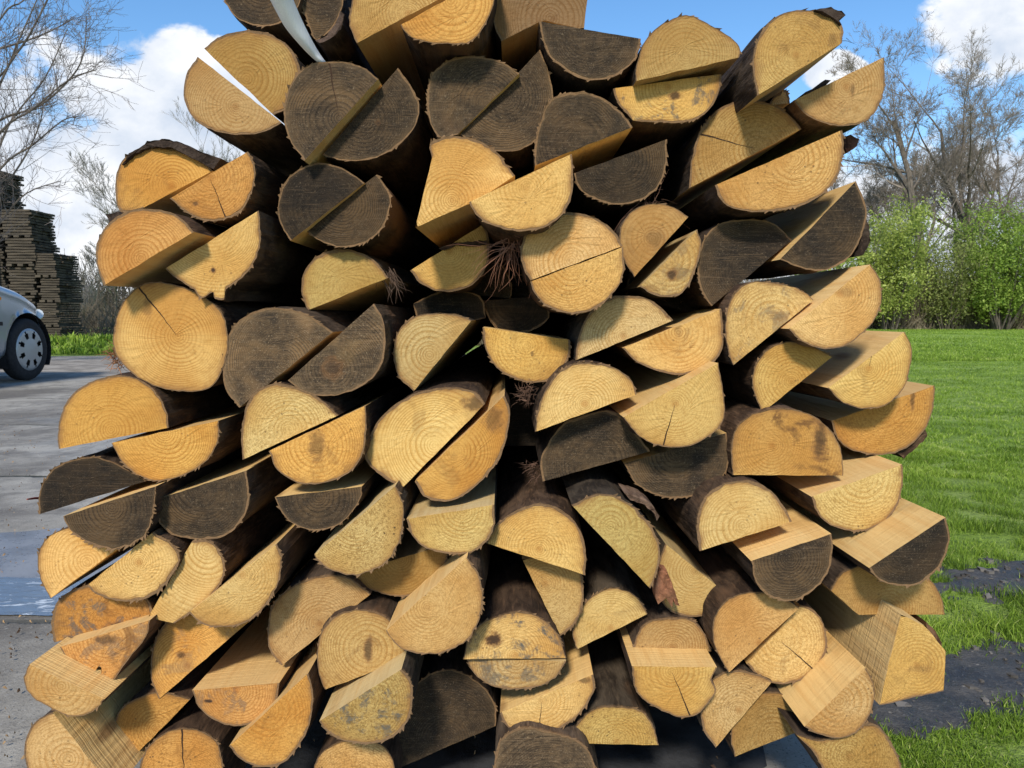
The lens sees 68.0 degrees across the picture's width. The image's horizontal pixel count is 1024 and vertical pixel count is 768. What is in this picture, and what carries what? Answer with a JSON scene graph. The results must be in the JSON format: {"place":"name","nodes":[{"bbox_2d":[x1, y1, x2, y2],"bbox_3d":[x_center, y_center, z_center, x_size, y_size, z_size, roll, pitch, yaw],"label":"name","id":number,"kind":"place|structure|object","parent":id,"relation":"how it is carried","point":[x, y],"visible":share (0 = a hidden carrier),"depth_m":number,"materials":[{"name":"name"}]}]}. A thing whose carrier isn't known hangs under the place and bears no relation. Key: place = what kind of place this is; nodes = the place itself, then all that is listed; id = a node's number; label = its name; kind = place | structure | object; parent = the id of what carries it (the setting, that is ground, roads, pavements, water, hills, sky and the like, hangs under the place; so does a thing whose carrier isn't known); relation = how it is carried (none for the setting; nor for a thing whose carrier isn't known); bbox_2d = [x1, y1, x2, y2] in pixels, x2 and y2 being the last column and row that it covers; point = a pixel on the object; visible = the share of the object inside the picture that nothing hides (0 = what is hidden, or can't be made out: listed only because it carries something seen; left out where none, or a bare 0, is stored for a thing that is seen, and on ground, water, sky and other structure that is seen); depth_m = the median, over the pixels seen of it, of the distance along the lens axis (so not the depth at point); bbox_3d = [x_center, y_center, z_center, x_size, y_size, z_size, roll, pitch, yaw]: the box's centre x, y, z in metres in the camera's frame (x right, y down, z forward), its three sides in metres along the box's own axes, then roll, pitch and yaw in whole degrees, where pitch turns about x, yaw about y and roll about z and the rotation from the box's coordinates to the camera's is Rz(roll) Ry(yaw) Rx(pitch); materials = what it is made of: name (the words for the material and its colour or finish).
{"place":"outdoors","nodes":[
{"label":"outdoors","id":0,"kind":"place"},
{"bbox_2d":[0,356,129,375],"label":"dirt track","id":1,"kind":"structure","parent":0,"point":[77,366],"depth_m":9.59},
{"bbox_2d":[0,0,154,273],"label":"bare tree","id":2,"kind":"object","parent":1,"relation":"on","point":[29,109],"visible":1,"depth_m":9.20,"materials":[{"name":"brown plant"}]},
{"bbox_2d":[0,376,817,767],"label":"concrete yard","id":3,"kind":"structure","parent":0,"point":[30,412],"depth_m":2.56,"materials":[{"name":"concrete"}]},
{"bbox_2d":[244,547,766,767],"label":"damp ground","id":4,"kind":"structure","parent":3,"relation":"on","point":[685,742],"depth_m":1.10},
{"bbox_3d":[-0.010,0.396,2.239,1.220,0.082,0.090,0,5,0],"label":"timber bearer","id":5,"kind":"object","parent":3,"relation":"on","visible":0},
{"bbox_2d":[24,658,181,767],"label":"split log","id":6,"kind":"object","parent":5,"relation":"on","point":[98,738],"visible":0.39,"depth_m":0.87,"materials":[{"name":"beige wood"}]},
{"bbox_2d":[23,635,153,717],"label":"split log","id":7,"kind":"object","parent":6,"relation":"on","point":[55,677],"visible":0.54,"depth_m":0.84,"materials":[{"name":"beige wood"}]},
{"bbox_2d":[49,541,177,641],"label":"split log","id":8,"kind":"object","parent":7,"relation":"on","point":[82,607],"visible":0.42,"depth_m":0.90,"materials":[{"name":"beige wood"}]},
{"bbox_2d":[37,491,158,597],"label":"split log","id":9,"kind":"object","parent":8,"relation":"on","point":[66,559],"visible":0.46,"depth_m":0.88,"materials":[{"name":"beige wood"}]},
{"bbox_2d":[37,446,146,513],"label":"split log","id":10,"kind":"object","parent":9,"relation":"on","point":[82,478],"visible":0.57,"depth_m":0.88,"materials":[{"name":"brown wood"}]},
{"bbox_2d":[58,372,236,448],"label":"split log","id":11,"kind":"object","parent":10,"relation":"on","point":[116,406],"visible":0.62,"depth_m":0.87,"materials":[{"name":"beige wood"}]},
{"bbox_2d":[113,282,305,391],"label":"split log","id":12,"kind":"object","parent":11,"relation":"on","point":[171,336],"visible":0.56,"depth_m":0.87,"materials":[{"name":"beige wood"}]},
{"bbox_2d":[96,206,228,287],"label":"split log","id":13,"kind":"object","parent":12,"relation":"on","point":[135,248],"visible":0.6,"depth_m":0.82,"materials":[{"name":"beige wood"}]},
{"bbox_2d":[165,211,322,306],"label":"split log","id":14,"kind":"object","parent":12,"relation":"on","point":[258,256],"visible":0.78,"depth_m":0.86,"materials":[{"name":"beige wood"}]},
{"bbox_2d":[170,152,287,227],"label":"split log","id":15,"kind":"object","parent":14,"relation":"on","point":[237,190],"visible":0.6,"depth_m":0.86,"materials":[{"name":"beige wood"}]},
{"bbox_2d":[184,57,308,176],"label":"split log","id":16,"kind":"object","parent":15,"relation":"on","point":[219,105],"visible":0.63,"depth_m":0.87,"materials":[{"name":"beige wood"}]},
{"bbox_2d":[63,447,241,552],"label":"split log","id":17,"kind":"object","parent":9,"relation":"on","point":[119,520],"visible":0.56,"depth_m":0.86,"materials":[{"name":"brown wood"}]},
{"bbox_2d":[112,405,245,482],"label":"split log","id":18,"kind":"object","parent":17,"relation":"on","point":[176,451],"visible":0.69,"depth_m":0.87,"materials":[{"name":"beige wood"}]},
{"bbox_3d":[-0.010,0.458,1.542,1.220,0.082,0.090,0,5,0],"label":"timber bearer","id":19,"kind":"object","parent":3,"relation":"on","visible":0},
{"bbox_2d":[115,526,335,750],"bbox_3d":[-0.435,0.347,1.717,0.099,0.094,1.607,0,5,0],"label":"split log","id":20,"kind":"object","parent":19,"relation":"on","point":[143,719],"visible":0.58,"depth_m":0.92,"materials":[{"name":"beige wood"}]},
{"bbox_2d":[150,549,277,698],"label":"split log","id":21,"kind":"object","parent":20,"relation":"on","point":[182,648],"visible":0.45,"depth_m":0.91,"materials":[{"name":"beige wood"}]},
{"bbox_2d":[148,499,288,622],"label":"split log","id":22,"kind":"object","parent":21,"relation":"on","point":[202,570],"visible":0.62,"depth_m":0.88,"materials":[{"name":"beige wood"}]},
{"bbox_2d":[152,425,316,539],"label":"split log","id":23,"kind":"object","parent":22,"relation":"on","point":[228,498],"visible":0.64,"depth_m":0.88,"materials":[{"name":"brown wood"}]},
{"bbox_2d":[189,521,328,627],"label":"split log","id":24,"kind":"object","parent":21,"relation":"on","point":[247,591],"visible":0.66,"depth_m":0.87,"materials":[{"name":"beige wood"}]},
{"bbox_2d":[229,635,326,767],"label":"split log","id":25,"kind":"object","parent":19,"relation":"on","point":[273,734],"visible":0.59,"depth_m":0.88,"materials":[{"name":"beige wood"}]},
{"bbox_2d":[192,551,316,725],"bbox_3d":[-0.309,0.303,1.740,0.105,0.056,1.694,0,5,1],"label":"split log","id":26,"kind":"object","parent":25,"relation":"on","point":[246,676],"visible":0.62,"depth_m":0.92,"materials":[{"name":"beige wood"}]},
{"bbox_2d":[314,680,422,767],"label":"split log","id":27,"kind":"object","parent":19,"relation":"on","point":[334,752],"visible":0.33,"depth_m":0.92,"materials":[{"name":"beige wood"}]},
{"bbox_2d":[319,650,424,745],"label":"split log","id":28,"kind":"object","parent":27,"relation":"on","point":[376,705],"visible":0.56,"depth_m":0.86,"materials":[{"name":"beige wood"}]},
{"bbox_2d":[316,587,404,688],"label":"split log","id":29,"kind":"object","parent":28,"relation":"on","point":[355,641],"visible":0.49,"depth_m":0.90,"materials":[{"name":"beige wood"}]},
{"bbox_2d":[355,523,447,598],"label":"split log","id":30,"kind":"object","parent":29,"relation":"on","point":[411,566],"visible":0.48,"depth_m":0.93,"materials":[{"name":"beige wood"}]},
{"bbox_2d":[314,467,422,577],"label":"split log","id":31,"kind":"object","parent":30,"relation":"on","point":[367,535],"visible":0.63,"depth_m":0.87,"materials":[{"name":"beige wood"}]},
{"bbox_2d":[275,459,382,531],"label":"split log","id":32,"kind":"object","parent":31,"relation":"on","point":[322,506],"visible":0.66,"depth_m":0.89,"materials":[{"name":"brown wood"}]},
{"bbox_2d":[269,353,465,484],"bbox_3d":[-0.214,-0.003,1.697,0.114,0.093,1.668,0,5,1],"label":"split log","id":33,"kind":"object","parent":32,"relation":"on","point":[335,448],"visible":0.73,"depth_m":0.87,"materials":[{"name":"beige wood"}]},
{"bbox_2d":[240,372,401,459],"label":"split log","id":34,"kind":"object","parent":33,"relation":"on","point":[275,413],"visible":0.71,"depth_m":0.88,"materials":[{"name":"beige wood"}]},
{"bbox_2d":[221,306,364,407],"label":"split log","id":35,"kind":"object","parent":34,"relation":"on","point":[268,346],"visible":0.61,"depth_m":0.87,"materials":[{"name":"brown wood"}]},
{"bbox_2d":[301,248,436,310],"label":"split log","id":36,"kind":"object","parent":35,"relation":"on","point":[338,279],"visible":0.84,"depth_m":0.92,"materials":[{"name":"beige wood"}]},
{"bbox_2d":[276,163,367,251],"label":"split log","id":37,"kind":"object","parent":36,"relation":"on","point":[312,195],"visible":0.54,"depth_m":0.88,"materials":[{"name":"brown wood"}]},
{"bbox_2d":[282,60,381,164],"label":"split log","id":38,"kind":"object","parent":37,"relation":"on","point":[325,104],"visible":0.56,"depth_m":0.86,"materials":[{"name":"brown wood"}]},
{"bbox_2d":[307,175,441,271],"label":"split log","id":39,"kind":"object","parent":36,"relation":"on","point":[376,213],"visible":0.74,"depth_m":0.90,"materials":[{"name":"brown wood"}]},
{"bbox_2d":[323,68,432,219],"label":"split log","id":40,"kind":"object","parent":39,"relation":"on","point":[386,135],"visible":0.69,"depth_m":0.88,"materials":[{"name":"brown wood"}]},
{"bbox_2d":[288,304,415,395],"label":"split log","id":41,"kind":"object","parent":34,"relation":"on","point":[356,353],"visible":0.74,"depth_m":0.87,"materials":[{"name":"brown wood"}]},
{"bbox_2d":[365,344,497,486],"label":"split log","id":42,"kind":"object","parent":31,"relation":"on","point":[413,433],"visible":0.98,"depth_m":0.89,"materials":[{"name":"beige wood"}]},
{"bbox_2d":[386,457,500,655],"bbox_3d":[-0.074,0.178,1.660,0.113,0.120,1.623,0,5,1],"label":"split log","id":43,"kind":"object","parent":28,"relation":"on","point":[439,611],"visible":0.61,"depth_m":0.86,"materials":[{"name":"beige wood"}]},
{"bbox_2d":[407,463,497,555],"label":"split log","id":44,"kind":"object","parent":43,"relation":"on","point":[465,523],"visible":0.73,"depth_m":0.87,"materials":[{"name":"beige wood"}]},
{"bbox_2d":[415,369,510,501],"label":"split log","id":45,"kind":"object","parent":44,"relation":"on","point":[463,460],"visible":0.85,"depth_m":0.88,"materials":[{"name":"beige wood"}]},
{"bbox_2d":[398,641,497,766],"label":"split log","id":46,"kind":"object","parent":19,"relation":"on","point":[455,699],"visible":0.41,"depth_m":0.97,"materials":[{"name":"brown wood"}]},
{"bbox_2d":[493,688,598,767],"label":"split log","id":47,"kind":"object","parent":19,"relation":"on","point":[540,745],"visible":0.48,"depth_m":0.91,"materials":[{"name":"brown wood"}]},
{"bbox_2d":[500,629,595,730],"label":"split log","id":48,"kind":"object","parent":47,"relation":"on","point":[561,700],"visible":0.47,"depth_m":0.92,"materials":[{"name":"beige wood"}]},
{"bbox_2d":[467,658,565,690],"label":"split log","id":49,"kind":"object","parent":48,"relation":"on","point":[516,674],"visible":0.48,"depth_m":0.90,"materials":[{"name":"beige wood"}]},
{"bbox_2d":[463,545,565,658],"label":"split log","id":50,"kind":"object","parent":49,"relation":"on","point":[515,621],"visible":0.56,"depth_m":0.90,"materials":[{"name":"beige wood"}]},
{"bbox_2d":[522,555,584,635],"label":"split log","id":51,"kind":"object","parent":50,"relation":"on","point":[560,591],"visible":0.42,"depth_m":0.93,"materials":[{"name":"beige wood"}]},
{"bbox_2d":[485,445,586,574],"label":"split log","id":52,"kind":"object","parent":51,"relation":"on","point":[539,520],"visible":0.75,"depth_m":0.89,"materials":[{"name":"beige wood"}]},
{"bbox_2d":[572,511,646,648],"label":"split log","id":53,"kind":"object","parent":48,"relation":"on","point":[613,600],"visible":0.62,"depth_m":0.94,"materials":[{"name":"beige wood"}]},
{"bbox_2d":[561,464,660,587],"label":"split log","id":54,"kind":"object","parent":53,"relation":"on","point":[606,508],"visible":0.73,"depth_m":0.86,"materials":[{"name":"beige wood"}]},
{"bbox_2d":[535,405,649,480],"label":"split log","id":55,"kind":"object","parent":54,"relation":"on","point":[599,436],"visible":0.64,"depth_m":0.91,"materials":[{"name":"brown wood"}]},
{"bbox_2d":[528,355,636,431],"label":"split log","id":56,"kind":"object","parent":55,"relation":"on","point":[570,388],"visible":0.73,"depth_m":0.88,"materials":[{"name":"beige wood"}]},
{"bbox_2d":[482,323,571,384],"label":"split log","id":57,"kind":"object","parent":56,"relation":"on","point":[535,355],"visible":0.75,"depth_m":0.92,"materials":[{"name":"beige wood"}]},
{"bbox_2d":[483,297,548,331],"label":"split log","id":58,"kind":"object","parent":57,"relation":"on","point":[527,314],"visible":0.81,"depth_m":1.02,"materials":[{"name":"brown wood"}]},
{"bbox_2d":[470,259,512,300],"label":"split log","id":59,"kind":"object","parent":58,"relation":"on","point":[506,292],"visible":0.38,"depth_m":1.02,"materials":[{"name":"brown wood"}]},
{"bbox_2d":[410,226,496,293],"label":"split log","id":60,"kind":"object","parent":59,"relation":"on","point":[454,270],"visible":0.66,"depth_m":0.94,"materials":[{"name":"beige wood"}]},
{"bbox_2d":[416,134,514,246],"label":"split log","id":61,"kind":"object","parent":60,"relation":"on","point":[463,172],"visible":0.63,"depth_m":0.84,"materials":[{"name":"beige wood"}]},
{"bbox_2d":[536,296,672,359],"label":"split log","id":62,"kind":"object","parent":56,"relation":"on","point":[613,320],"visible":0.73,"depth_m":0.90,"materials":[{"name":"beige wood"}]},
{"bbox_2d":[528,247,624,314],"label":"split log","id":63,"kind":"object","parent":62,"relation":"on","point":[586,286],"visible":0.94,"depth_m":0.85,"materials":[{"name":"beige wood"}]},
{"bbox_2d":[520,212,622,286],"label":"split log","id":64,"kind":"object","parent":63,"relation":"on","point":[568,239],"visible":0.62,"depth_m":0.85,"materials":[{"name":"beige wood"}]},
{"bbox_2d":[469,154,574,276],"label":"split log","id":65,"kind":"object","parent":64,"relation":"on","point":[536,201],"visible":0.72,"depth_m":0.82,"materials":[{"name":"beige wood"}]},
{"bbox_2d":[611,203,687,279],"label":"split log","id":66,"kind":"object","parent":62,"relation":"on","point":[644,233],"visible":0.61,"depth_m":0.90,"materials":[{"name":"beige wood"}]},
{"bbox_2d":[566,139,668,226],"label":"split log","id":67,"kind":"object","parent":66,"relation":"on","point":[609,192],"visible":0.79,"depth_m":0.89,"materials":[{"name":"brown wood"}]},
{"bbox_2d":[532,91,632,173],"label":"split log","id":68,"kind":"object","parent":67,"relation":"on","point":[586,130],"visible":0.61,"depth_m":0.88,"materials":[{"name":"brown wood"}]},
{"bbox_2d":[574,630,658,744],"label":"split log","id":69,"kind":"object","parent":19,"relation":"on","point":[617,711],"visible":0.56,"depth_m":0.95,"materials":[{"name":"beige wood"}]},
{"bbox_2d":[616,619,716,718],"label":"split log","id":70,"kind":"object","parent":69,"relation":"on","point":[677,682],"visible":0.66,"depth_m":0.90,"materials":[{"name":"beige wood"}]},
{"bbox_2d":[625,565,710,650],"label":"split log","id":71,"kind":"object","parent":70,"relation":"on","point":[680,631],"visible":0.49,"depth_m":0.94,"materials":[{"name":"beige wood"}]},
{"bbox_2d":[607,461,715,616],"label":"split log","id":72,"kind":"object","parent":71,"relation":"on","point":[693,583],"visible":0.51,"depth_m":0.95,"materials":[{"name":"beige wood"}]},
{"bbox_2d":[651,471,791,550],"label":"split log","id":73,"kind":"object","parent":72,"relation":"on","point":[717,510],"visible":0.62,"depth_m":0.89,"materials":[{"name":"beige wood"}]},
{"bbox_2d":[618,429,728,499],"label":"split log","id":74,"kind":"object","parent":73,"relation":"on","point":[675,473],"visible":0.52,"depth_m":0.92,"materials":[{"name":"brown wood"}]},
{"bbox_2d":[588,349,724,446],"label":"split log","id":75,"kind":"object","parent":74,"relation":"on","point":[663,409],"visible":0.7,"depth_m":0.87,"materials":[{"name":"beige wood"}]},
{"bbox_2d":[605,309,723,375],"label":"split log","id":76,"kind":"object","parent":75,"relation":"on","point":[682,343],"visible":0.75,"depth_m":0.90,"materials":[{"name":"beige wood"}]},
{"bbox_2d":[670,218,790,306],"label":"split log","id":77,"kind":"object","parent":76,"relation":"on","point":[733,253],"visible":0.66,"depth_m":0.91,"materials":[{"name":"brown wood"}]},
{"bbox_2d":[664,130,844,244],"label":"split log","id":78,"kind":"object","parent":77,"relation":"on","point":[799,177],"visible":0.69,"depth_m":0.86,"materials":[{"name":"beige wood"}]},
{"bbox_2d":[610,101,800,227],"bbox_3d":[0.285,-0.360,1.742,0.131,0.103,1.695,0,5,1],"label":"split log","id":79,"kind":"object","parent":78,"relation":"on","point":[730,141],"visible":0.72,"depth_m":0.90,"materials":[{"name":"beige wood"}]},
{"bbox_2d":[667,8,843,161],"bbox_3d":[0.302,-0.433,1.653,0.101,0.093,1.676,0,5,0],"label":"split log","id":80,"kind":"object","parent":79,"relation":"on","point":[781,52],"visible":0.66,"depth_m":0.82,"materials":[{"name":"beige wood"}]},
{"bbox_2d":[696,641,771,747],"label":"split log","id":81,"kind":"object","parent":19,"relation":"on","point":[740,690],"visible":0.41,"depth_m":0.92,"materials":[{"name":"beige wood"}]},
{"bbox_2d":[639,486,798,671],"bbox_3d":[0.277,0.220,1.738,0.103,0.099,1.687,0,5,-1],"label":"split log","id":82,"kind":"object","parent":81,"relation":"on","point":[742,617],"visible":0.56,"depth_m":0.90,"materials":[{"name":"beige wood"}]},
{"bbox_2d":[720,497,832,601],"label":"split log","id":83,"kind":"object","parent":82,"relation":"on","point":[789,561],"visible":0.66,"depth_m":0.87,"materials":[{"name":"brown wood"}]},
{"bbox_2d":[776,693,901,767],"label":"split log","id":84,"kind":"object","parent":19,"relation":"on","point":[869,745],"visible":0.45,"depth_m":0.87,"materials":[{"name":"beige wood"}]},
{"bbox_2d":[775,631,874,737],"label":"split log","id":85,"kind":"object","parent":84,"relation":"on","point":[831,693],"visible":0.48,"depth_m":0.86,"materials":[{"name":"beige wood"}]},
{"bbox_2d":[803,570,945,704],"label":"split log","id":86,"kind":"object","parent":84,"relation":"on","point":[898,654],"visible":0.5,"depth_m":0.86,"materials":[{"name":"beige wood"}]},
{"bbox_2d":[821,549,944,614],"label":"split log","id":87,"kind":"object","parent":86,"relation":"on","point":[856,589],"visible":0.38,"depth_m":0.90,"materials":[{"name":"beige wood"}]},
{"bbox_2d":[747,475,949,587],"bbox_3d":[0.411,0.111,1.653,0.089,0.080,1.660,0,5,-2],"label":"split log","id":88,"kind":"object","parent":87,"relation":"on","point":[906,543],"visible":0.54,"depth_m":0.84,"materials":[{"name":"brown wood"}]},
{"bbox_2d":[752,446,902,533],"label":"split log","id":89,"kind":"object","parent":88,"relation":"on","point":[862,493],"visible":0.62,"depth_m":0.90,"materials":[{"name":"beige wood"}]},
{"bbox_2d":[720,395,842,475],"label":"split log","id":90,"kind":"object","parent":89,"relation":"on","point":[776,438],"visible":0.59,"depth_m":0.90,"materials":[{"name":"beige wood"}]},
{"bbox_2d":[715,340,831,408],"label":"split log","id":91,"kind":"object","parent":90,"relation":"on","point":[765,373],"visible":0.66,"depth_m":0.90,"materials":[{"name":"beige wood"}]},
{"bbox_2d":[746,264,882,348],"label":"split log","id":92,"kind":"object","parent":91,"relation":"on","point":[841,308],"visible":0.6,"depth_m":0.87,"materials":[{"name":"beige wood"}]},
{"bbox_2d":[744,181,866,279],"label":"split log","id":93,"kind":"object","parent":92,"relation":"on","point":[824,231],"visible":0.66,"depth_m":0.89,"materials":[{"name":"brown wood"}]},
{"bbox_2d":[776,381,934,454],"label":"split log","id":94,"kind":"object","parent":89,"relation":"on","point":[900,421],"visible":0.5,"depth_m":0.95,"materials":[{"name":"beige wood"}]},
{"bbox_2d":[790,331,911,408],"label":"split log","id":95,"kind":"object","parent":94,"relation":"on","point":[869,369],"visible":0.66,"depth_m":0.91,"materials":[{"name":"beige wood"}]},
{"bbox_2d":[0,0,1023,299],"label":"sky","id":96,"kind":"structure","parent":0,"point":[171,35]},
{"bbox_2d":[51,327,1023,767],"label":"lawn","id":97,"kind":"structure","parent":0,"point":[971,599],"depth_m":2.75,"materials":[{"name":"plant"}]},
{"bbox_2d":[842,188,953,329],"bbox_3d":[18.463,-6.032,36.736,5.148,6.834,5.821,4,6,38],"label":"leafy bush","id":98,"kind":"object","parent":97,"relation":"on","point":[896,258],"visible":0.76,"depth_m":35.72,"materials":[{"name":"green plant"}]},
{"bbox_2d":[824,32,977,285],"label":"bare tree","id":99,"kind":"object","parent":97,"relation":"on","point":[910,188],"visible":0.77,"depth_m":42.27,"materials":[{"name":"brown plant"}]},
{"bbox_2d":[850,11,1023,256],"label":"bare tree","id":100,"kind":"object","parent":97,"relation":"on","point":[959,179],"visible":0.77,"depth_m":42.48,"materials":[{"name":"brown plant"}]},
{"bbox_2d":[870,557,1023,739],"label":"mud patch","id":101,"kind":"object","parent":97,"relation":"on","point":[973,668],"visible":0.18,"depth_m":1.33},
{"bbox_2d":[871,444,1023,767],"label":"grass","id":102,"kind":"structure","parent":97,"relation":"on","point":[988,525],"depth_m":1.78,"materials":[{"name":"plant"}]},
{"bbox_2d":[937,190,1023,329],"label":"leafy bush","id":103,"kind":"object","parent":97,"relation":"on","point":[1003,269],"visible":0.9,"depth_m":36.35,"materials":[{"name":"green plant"}]},
{"bbox_2d":[878,357,1023,477],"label":"grass","id":104,"kind":"structure","parent":0,"point":[934,437],"depth_m":4.96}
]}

